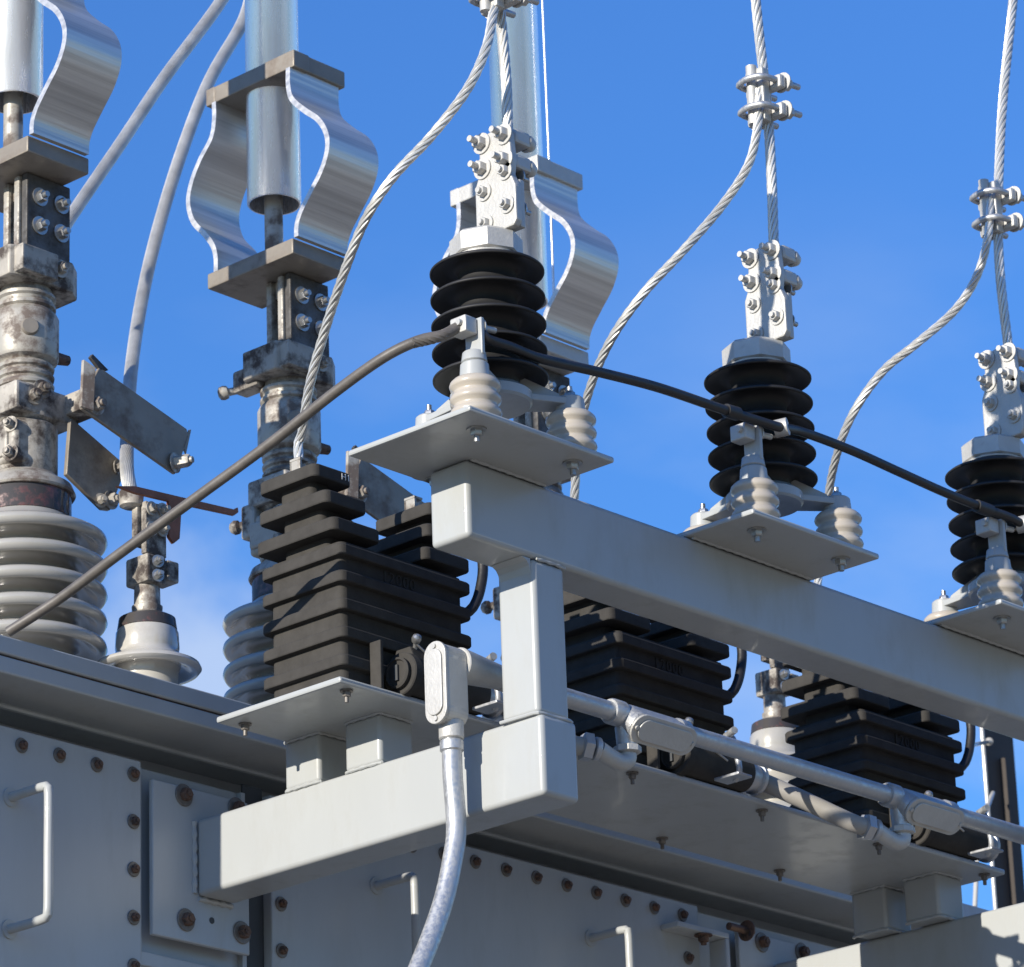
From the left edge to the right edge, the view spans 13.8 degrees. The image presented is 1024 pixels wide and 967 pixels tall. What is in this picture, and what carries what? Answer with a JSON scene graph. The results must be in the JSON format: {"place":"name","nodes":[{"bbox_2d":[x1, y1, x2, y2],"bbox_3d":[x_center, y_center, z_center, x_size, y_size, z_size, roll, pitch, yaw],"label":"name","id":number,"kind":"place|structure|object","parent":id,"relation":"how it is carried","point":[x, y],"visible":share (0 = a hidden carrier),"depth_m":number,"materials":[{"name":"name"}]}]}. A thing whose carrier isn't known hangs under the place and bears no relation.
{"place":"outdoors","nodes":[
{"label":"outdoors","id":0,"kind":"place"},
{"bbox_2d":[0,0,1023,910],"label":"sky","id":1,"kind":"structure","parent":0,"point":[879,171],"materials":[{"name":"blue"}]},
{"bbox_2d":[972,727,1023,909],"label":"steel column","id":2,"kind":"structure","parent":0,"point":[999,776],"depth_m":12.62,"materials":[{"name":"grey metal"}]},
{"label":"ground","id":3,"kind":"structure","parent":0,"visible":0},
{"bbox_2d":[0,635,988,966],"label":"transformer tank","id":4,"kind":"object","parent":3,"relation":"on","point":[90,749],"visible":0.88,"depth_m":7.79,"materials":[{"name":"metal"}]},
{"bbox_2d":[0,0,193,660],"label":"transformer bushing","id":5,"kind":"object","parent":4,"relation":"on","point":[50,546],"visible":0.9,"depth_m":8.01,"materials":[{"name":"ceramic"}]},
{"bbox_2d":[0,0,43,113],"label":"bus tube","id":6,"kind":"object","parent":5,"relation":"attached to","point":[21,43],"visible":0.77,"depth_m":8.22,"materials":[{"name":"metal"}]},
{"bbox_2d":[70,0,228,228],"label":"hanging cable","id":7,"kind":"object","parent":5,"relation":"attached to","point":[143,108],"visible":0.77,"depth_m":9.00,"materials":[{"name":"metal"}]},
{"bbox_2d":[97,490,201,684],"bbox_3d":[-0.680,0.236,7.906,0.212,0.462,0.212,-20,-27,39],"label":"bushing","id":8,"kind":"object","parent":4,"relation":"on","point":[147,639],"visible":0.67,"depth_m":7.87,"materials":[{"name":"white ceramic"}]},
{"bbox_2d":[116,486,237,543],"bbox_3d":[-0.632,0.053,8.024,0.008,0.140,0.410,-13,-23,27],"label":"rusty strap","id":9,"kind":"object","parent":8,"relation":"attached to","point":[173,534],"visible":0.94,"depth_m":8.00,"materials":[{"name":"metal"}]},
{"bbox_2d":[120,0,244,485],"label":"hanging cable","id":10,"kind":"object","parent":8,"relation":"attached to","point":[210,78],"visible":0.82,"depth_m":8.76,"materials":[{"name":"metal"}]},
{"bbox_2d":[186,50,423,704],"bbox_3d":[-0.378,-0.094,8.591,0.422,1.545,0.428,-20,-27,39],"label":"transformer bushing","id":11,"kind":"object","parent":4,"relation":"on","point":[280,279],"visible":0.44,"depth_m":8.58,"materials":[{"name":"grey ceramic"}]},
{"bbox_2d":[245,0,300,214],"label":"bus tube","id":12,"kind":"object","parent":11,"relation":"attached to","point":[273,132],"visible":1,"depth_m":8.73,"materials":[{"name":"metal"}]},
{"bbox_2d":[432,155,618,723],"bbox_3d":[0.122,0.081,9.101,0.422,1.545,0.428,-20,-27,39],"label":"transformer bushing","id":13,"kind":"object","parent":4,"relation":"on","point":[579,297],"visible":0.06,"depth_m":9.10,"materials":[{"name":"metal"}]},
{"bbox_2d":[489,3,548,309],"bbox_3d":[-0.019,-1.608,9.687,0.111,2.600,0.111,-20,-27,39],"label":"bus tube","id":14,"kind":"object","parent":13,"relation":"attached to","point":[522,28],"visible":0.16,"depth_m":9.36,"materials":[{"name":"metal"}]},
{"bbox_2d":[541,0,554,291],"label":"thin rod","id":15,"kind":"object","parent":14,"relation":"attached to","point":[548,141],"visible":0.73,"depth_m":9.35,"materials":[{"name":"metal"}]},
{"bbox_2d":[149,405,1023,966],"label":"equipment frame","id":16,"kind":"object","parent":4,"relation":"attached to","point":[363,773],"visible":1,"depth_m":7.52,"materials":[{"name":"grey paint"}]},
{"bbox_2d":[258,457,502,718],"bbox_3d":[-0.226,0.195,7.492,0.270,0.450,0.405,-20,-27,39],"label":"current transformer","id":17,"kind":"object","parent":16,"relation":"on","point":[348,598],"visible":0.88,"depth_m":7.40,"materials":[{"name":"plastic"}]},
{"bbox_2d":[293,4,498,457],"bbox_3d":[-0.244,-0.483,7.402,0.552,0.754,0.167,-20,-27,39],"label":"stranded conductor","id":18,"kind":"object","parent":17,"relation":"attached to","point":[423,144],"visible":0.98,"depth_m":7.32,"materials":[{"name":"metal"}]},
{"bbox_2d":[468,0,539,17],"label":"cable clamp","id":19,"kind":"object","parent":18,"relation":"attached to","point":[484,6],"visible":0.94,"depth_m":7.38,"materials":[{"name":"metal"}]},
{"bbox_2d":[500,712,584,755],"bbox_3d":[0.043,0.422,7.460,0.185,0.131,0.047,-7,-21,13],"label":"flexible conduit","id":20,"kind":"object","parent":17,"relation":"attached to","point":[580,743],"visible":0.12,"depth_m":7.42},
{"bbox_2d":[413,123,597,480],"bbox_3d":[-0.068,-0.319,7.269,0.307,0.586,0.320,-20,-27,39],"label":"surge arrester","id":21,"kind":"object","parent":16,"relation":"on","point":[487,274],"visible":0.93,"depth_m":7.20,"materials":[{"name":"black rubber"}]},
{"bbox_2d":[5,322,460,635],"bbox_3d":[-0.488,-0.009,7.168,0.913,0.381,0.073,-13,-23,26],"label":"ground cable","id":22,"kind":"object","parent":21,"relation":"attached to","point":[305,415],"visible":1,"depth_m":7.16,"materials":[{"name":"grey metal"}]},
{"bbox_2d":[496,10,512,129],"bbox_3d":[-0.015,-0.723,7.385,0.022,0.404,0.032,-20,-27,39],"label":"stranded conductor","id":23,"kind":"object","parent":21,"relation":"attached to","point":[505,69],"visible":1,"depth_m":7.38,"materials":[{"name":"metal"}]},
{"bbox_2d":[563,591,768,794],"bbox_3d":[0.267,0.367,7.993,0.270,0.450,0.405,-20,-27,39],"label":"current transformer","id":24,"kind":"object","parent":16,"relation":"on","point":[628,658],"visible":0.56,"depth_m":7.90,"materials":[{"name":"plastic"}]},
{"bbox_2d":[763,775,867,834],"bbox_3d":[0.558,0.600,7.979,0.230,0.129,0.045,-1,-21,-2],"label":"flexible conduit","id":25,"kind":"object","parent":24,"relation":"attached to","point":[821,808],"visible":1,"depth_m":7.96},
{"bbox_2d":[408,641,1023,966],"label":"conduit run","id":26,"kind":"object","parent":16,"relation":"attached to","point":[451,673],"visible":0.98,"depth_m":7.46,"materials":[{"name":"metal"}]},
{"bbox_2d":[684,240,863,547],"bbox_3d":[0.424,-0.147,7.769,0.307,0.586,0.320,-20,-27,39],"label":"surge arrester","id":27,"kind":"object","parent":16,"relation":"on","point":[761,374],"visible":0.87,"depth_m":7.71,"materials":[{"name":"black rubber"}]},
{"bbox_2d":[484,330,1023,533],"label":"ground cable","id":28,"kind":"object","parent":27,"relation":"attached to","point":[782,427],"visible":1,"depth_m":7.54,"materials":[{"name":"rubber"}]},
{"bbox_2d":[751,0,778,241],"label":"stranded conductor","id":29,"kind":"object","parent":27,"relation":"attached to","point":[770,150],"visible":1,"depth_m":7.91,"materials":[{"name":"metal"}]},
{"bbox_2d":[736,64,802,129],"bbox_3d":[0.480,-0.719,7.965,0.102,0.120,0.127,-20,-27,39],"label":"cable clamp","id":30,"kind":"object","parent":29,"relation":"attached to","point":[754,78],"visible":0.95,"depth_m":7.94,"materials":[{"name":"metal"}]},
{"bbox_2d":[570,87,762,499],"bbox_3d":[0.243,-0.321,7.918,0.531,0.784,0.155,-20,-27,39],"label":"stranded conductor","id":31,"kind":"object","parent":30,"relation":"hanging from","point":[688,244],"visible":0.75,"depth_m":7.87,"materials":[{"name":"metal"}]},
{"bbox_2d":[780,663,999,862],"bbox_3d":[0.758,0.539,8.493,0.270,0.450,0.405,-20,-27,39],"label":"current transformer","id":32,"kind":"object","parent":16,"relation":"on","point":[859,732],"visible":0.49,"depth_m":8.41,"materials":[{"name":"plastic"}]},
{"bbox_2d":[924,342,1023,621],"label":"surge arrester","id":33,"kind":"object","parent":16,"relation":"on","point":[988,551],"visible":0.81,"depth_m":8.22,"materials":[{"name":"black rubber"}]},
{"bbox_2d":[993,0,1017,344],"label":"stranded conductor","id":34,"kind":"object","parent":33,"relation":"attached to","point":[1006,332],"visible":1,"depth_m":8.51,"materials":[{"name":"metal"}]},
{"bbox_2d":[969,179,1023,240],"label":"cable clamp","id":35,"kind":"object","parent":34,"relation":"attached to","point":[1011,196],"visible":0.96,"depth_m":8.43,"materials":[{"name":"metal"}]},
{"bbox_2d":[814,195,993,584],"bbox_3d":[0.745,-0.148,8.428,0.531,0.788,0.148,-20,-27,39],"label":"stranded conductor","id":36,"kind":"object","parent":35,"relation":"hanging from","point":[915,344],"visible":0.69,"depth_m":8.39,"materials":[{"name":"metal"}]},
{"bbox_2d":[743,656,798,805],"bbox_3d":[0.574,0.508,9.251,0.212,0.462,0.212,-20,-27,39],"label":"bushing","id":37,"kind":"object","parent":4,"relation":"on","point":[770,729],"visible":0.29,"depth_m":9.21,"materials":[{"name":"white metal"}]}
]}

